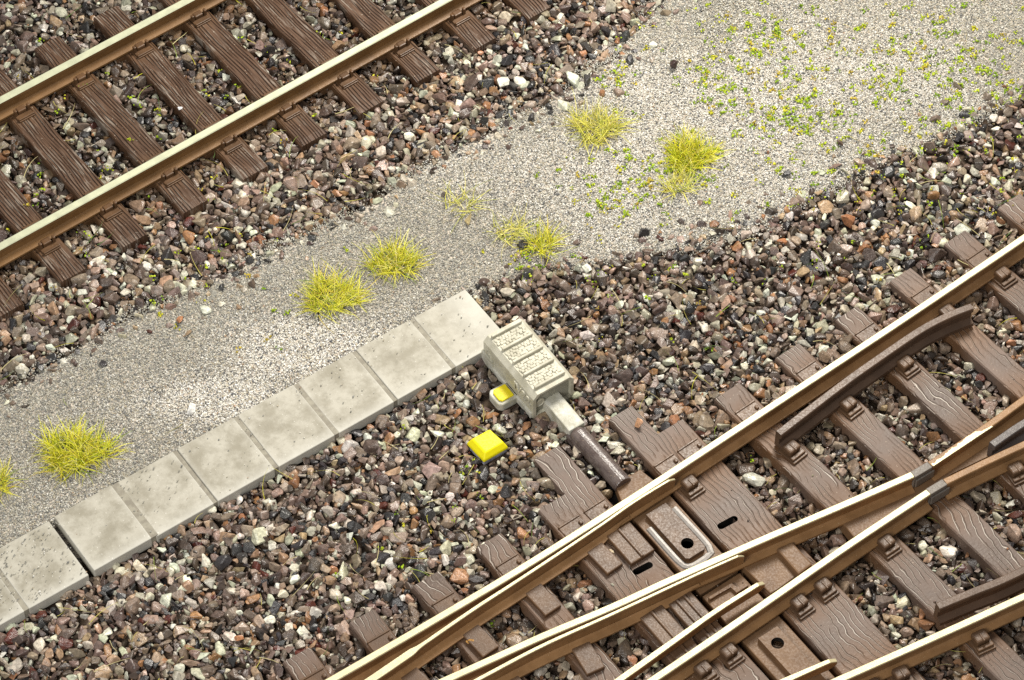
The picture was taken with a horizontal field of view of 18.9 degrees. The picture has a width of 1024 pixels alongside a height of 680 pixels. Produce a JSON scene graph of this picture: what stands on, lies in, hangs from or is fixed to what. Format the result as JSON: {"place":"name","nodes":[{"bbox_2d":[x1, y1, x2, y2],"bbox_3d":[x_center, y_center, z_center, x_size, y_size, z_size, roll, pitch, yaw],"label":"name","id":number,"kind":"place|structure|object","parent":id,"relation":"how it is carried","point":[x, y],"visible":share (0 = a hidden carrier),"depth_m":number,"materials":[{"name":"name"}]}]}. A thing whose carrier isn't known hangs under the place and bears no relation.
{"place":"outdoors","nodes":[
{"label":"outdoors","id":0,"kind":"place"},
{"bbox_2d":[0,0,1023,679],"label":"ground","id":1,"kind":"structure","parent":0,"point":[484,400],"depth_m":27.94,"materials":[{"name":"beige sand"}]},
{"bbox_2d":[0,453,28,503],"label":"grass tuft","id":2,"kind":"object","parent":1,"relation":"on","point":[3,480],"visible":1,"depth_m":26.40,"materials":[{"name":"yellow plant"}]},
{"bbox_2d":[0,569,29,631],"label":"paving slab","id":3,"kind":"structure","parent":1,"relation":"on","point":[18,612],"depth_m":25.64,"materials":[{"name":"concrete"}]},
{"bbox_2d":[0,521,89,613],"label":"paving slab","id":4,"kind":"structure","parent":1,"relation":"on","point":[48,582],"depth_m":25.86,"materials":[{"name":"concrete"}]},
{"bbox_2d":[27,413,135,486],"bbox_3d":[-3.728,0.916,26.484,0.970,0.292,0.819,0,53,0],"label":"grass tuft","id":5,"kind":"object","parent":1,"relation":"on","point":[57,458],"visible":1,"depth_m":26.57,"materials":[{"name":"yellow plant"}]},
{"bbox_2d":[54,482,157,576],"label":"paving slab","id":6,"kind":"structure","parent":1,"relation":"on","point":[87,520],"depth_m":26.08,"materials":[{"name":"concrete"}]},
{"bbox_2d":[118,450,217,543],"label":"paving slab","id":7,"kind":"structure","parent":1,"relation":"on","point":[174,512],"depth_m":26.31,"materials":[{"name":"concrete"}]},
{"bbox_2d":[176,316,182,322],"bbox_3d":[-2.971,-0.181,27.448,0.063,0.058,0.086,0,53,0],"label":"pebble","id":8,"kind":"object","parent":1,"relation":"on","point":[179,319],"visible":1,"depth_m":27.43,"materials":[{"name":"stone"}]},
{"bbox_2d":[186,403,195,414],"bbox_3d":[-2.802,0.601,26.840,0.081,0.091,0.101,0,53,0],"label":"crumb","id":9,"kind":"object","parent":1,"relation":"on","point":[191,409],"visible":1,"depth_m":26.82,"materials":[{"name":"stone"}]},
{"bbox_2d":[177,416,278,506],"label":"paving slab","id":10,"kind":"structure","parent":1,"relation":"on","point":[220,459],"depth_m":26.51,"materials":[{"name":"concrete"}]},
{"bbox_2d":[0,0,550,321],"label":"railway track","id":11,"kind":"structure","parent":1,"relation":"on","point":[35,237],"depth_m":28.98,"materials":[{"name":"brown paint"}]},
{"bbox_2d":[238,383,338,473],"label":"paving slab","id":12,"kind":"structure","parent":1,"relation":"on","point":[274,430],"depth_m":26.73,"materials":[{"name":"concrete"}]},
{"bbox_2d":[291,258,381,333],"bbox_3d":[-1.612,-0.443,27.518,0.791,0.237,0.741,21,56,15],"label":"grass tuft","id":13,"kind":"object","parent":1,"relation":"on","point":[342,290],"visible":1,"depth_m":27.57,"materials":[{"name":"yellow plant"}]},
{"bbox_2d":[298,351,397,436],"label":"paving slab","id":14,"kind":"structure","parent":1,"relation":"on","point":[366,405],"depth_m":26.95,"materials":[{"name":"concrete"}]},
{"bbox_2d":[349,228,434,287],"bbox_3d":[-1.085,-0.805,27.775,0.798,0.284,0.712,0,53,0],"label":"grass tuft","id":15,"kind":"object","parent":1,"relation":"on","point":[399,256],"visible":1,"depth_m":27.81,"materials":[{"name":"yellow plant"}]},
{"bbox_2d":[356,319,455,405],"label":"paving slab","id":16,"kind":"structure","parent":1,"relation":"on","point":[411,362],"depth_m":27.16,"materials":[{"name":"concrete"}]},
{"bbox_2d":[414,290,499,373],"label":"paving slab","id":17,"kind":"structure","parent":1,"relation":"on","point":[447,326],"depth_m":27.39,"materials":[{"name":"concrete"}]},
{"bbox_2d":[427,170,493,232],"bbox_3d":[-0.432,-1.340,28.218,0.645,0.243,0.548,-28,58,-19],"label":"grass tuft","id":18,"kind":"object","parent":1,"relation":"on","point":[459,202],"visible":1,"depth_m":28.25,"materials":[{"name":"yellow plant"}]},
{"bbox_2d":[465,214,471,225],"bbox_3d":[-0.407,-1.104,28.138,0.056,0.069,0.106,9,53,7],"label":"pebble","id":19,"kind":"object","parent":1,"relation":"on","point":[467,219],"visible":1,"depth_m":28.13,"materials":[{"name":"stone"}]},
{"bbox_2d":[467,430,507,464],"bbox_3d":[-0.214,0.917,26.672,0.270,0.130,0.247,-30,58,-20],"label":"yellow marker","id":20,"kind":"object","parent":1,"relation":"on","point":[488,446],"visible":1,"depth_m":26.62,"materials":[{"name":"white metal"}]},
{"bbox_2d":[0,0,1023,679],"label":"ballast","id":21,"kind":"structure","parent":1,"relation":"on","point":[480,378],"depth_m":27.48,"materials":[{"name":"gravel"}]},
{"bbox_2d":[6,0,1023,626],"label":"moss","id":22,"kind":"object","parent":21,"relation":"on","point":[800,100],"visible":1,"depth_m":29.01,"materials":[{"name":"green plant"}]},
{"bbox_2d":[0,0,1023,679],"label":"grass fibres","id":23,"kind":"object","parent":1,"relation":"on","point":[462,366],"depth_m":27.49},
{"bbox_2d":[482,204,547,259],"bbox_3d":[-0.055,-1.077,28.035,0.595,0.232,0.570,-36,61,-24],"label":"grass tuft","id":24,"kind":"object","parent":1,"relation":"on","point":[512,229],"visible":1,"depth_m":28.07,"materials":[{"name":"yellow plant"}]},
{"bbox_2d":[512,215,577,263],"bbox_3d":[0.259,-0.935,27.923,0.610,0.241,0.550,-20,56,-15],"label":"grass tuft","id":25,"kind":"object","parent":1,"relation":"on","point":[549,242],"visible":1,"depth_m":27.99,"materials":[{"name":"plant"}]},
{"bbox_2d":[481,318,630,491],"bbox_3d":[0.355,0.656,26.769,0.625,0.479,1.845,-28,58,-20],"label":"point motor","id":26,"kind":"object","parent":1,"relation":"on","point":[532,374],"visible":1,"depth_m":26.83,"materials":[{"name":"beige metal"}]},
{"bbox_2d":[552,86,640,159],"bbox_3d":[0.798,-2.096,28.745,0.743,0.295,0.821,-29,58,-20],"label":"grass tuft","id":27,"kind":"object","parent":1,"relation":"on","point":[600,120],"visible":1,"depth_m":28.80,"materials":[{"name":"yellow plant"}]},
{"bbox_2d":[283,194,1023,679],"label":"railway turnout","id":28,"kind":"object","parent":1,"relation":"on","point":[689,562],"visible":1,"depth_m":25.93,"materials":[{"name":"brown paint"}]},
{"bbox_2d":[634,418,642,427],"bbox_3d":[1.104,0.725,26.700,0.071,0.094,0.071,35,60,23],"label":"pebble","id":29,"kind":"object","parent":28,"relation":"on","point":[639,422],"visible":1,"depth_m":26.68,"materials":[{"name":"stone"}]},
{"bbox_2d":[670,60,677,68],"bbox_3d":[1.541,-2.628,29.279,0.076,0.079,0.084,10,54,7],"label":"crumb","id":30,"kind":"object","parent":1,"relation":"on","point":[673,64],"visible":1,"depth_m":29.25,"materials":[{"name":"stone"}]},
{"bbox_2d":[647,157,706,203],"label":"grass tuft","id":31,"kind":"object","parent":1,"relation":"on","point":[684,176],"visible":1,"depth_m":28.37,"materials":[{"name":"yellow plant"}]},
{"bbox_2d":[655,121,727,185],"bbox_3d":[1.698,-1.791,28.513,0.792,0.293,0.748,0,53,0],"label":"grass tuft","id":32,"kind":"object","parent":1,"relation":"on","point":[690,144],"visible":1,"depth_m":28.59,"materials":[{"name":"yellow plant"}]},
{"bbox_2d":[782,170,791,177],"bbox_3d":[2.537,-1.537,28.472,0.098,0.056,0.061,-9,54,-7],"label":"pebble","id":33,"kind":"object","parent":1,"relation":"on","point":[786,173],"visible":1,"depth_m":28.45,"materials":[{"name":"stone"}]}
]}

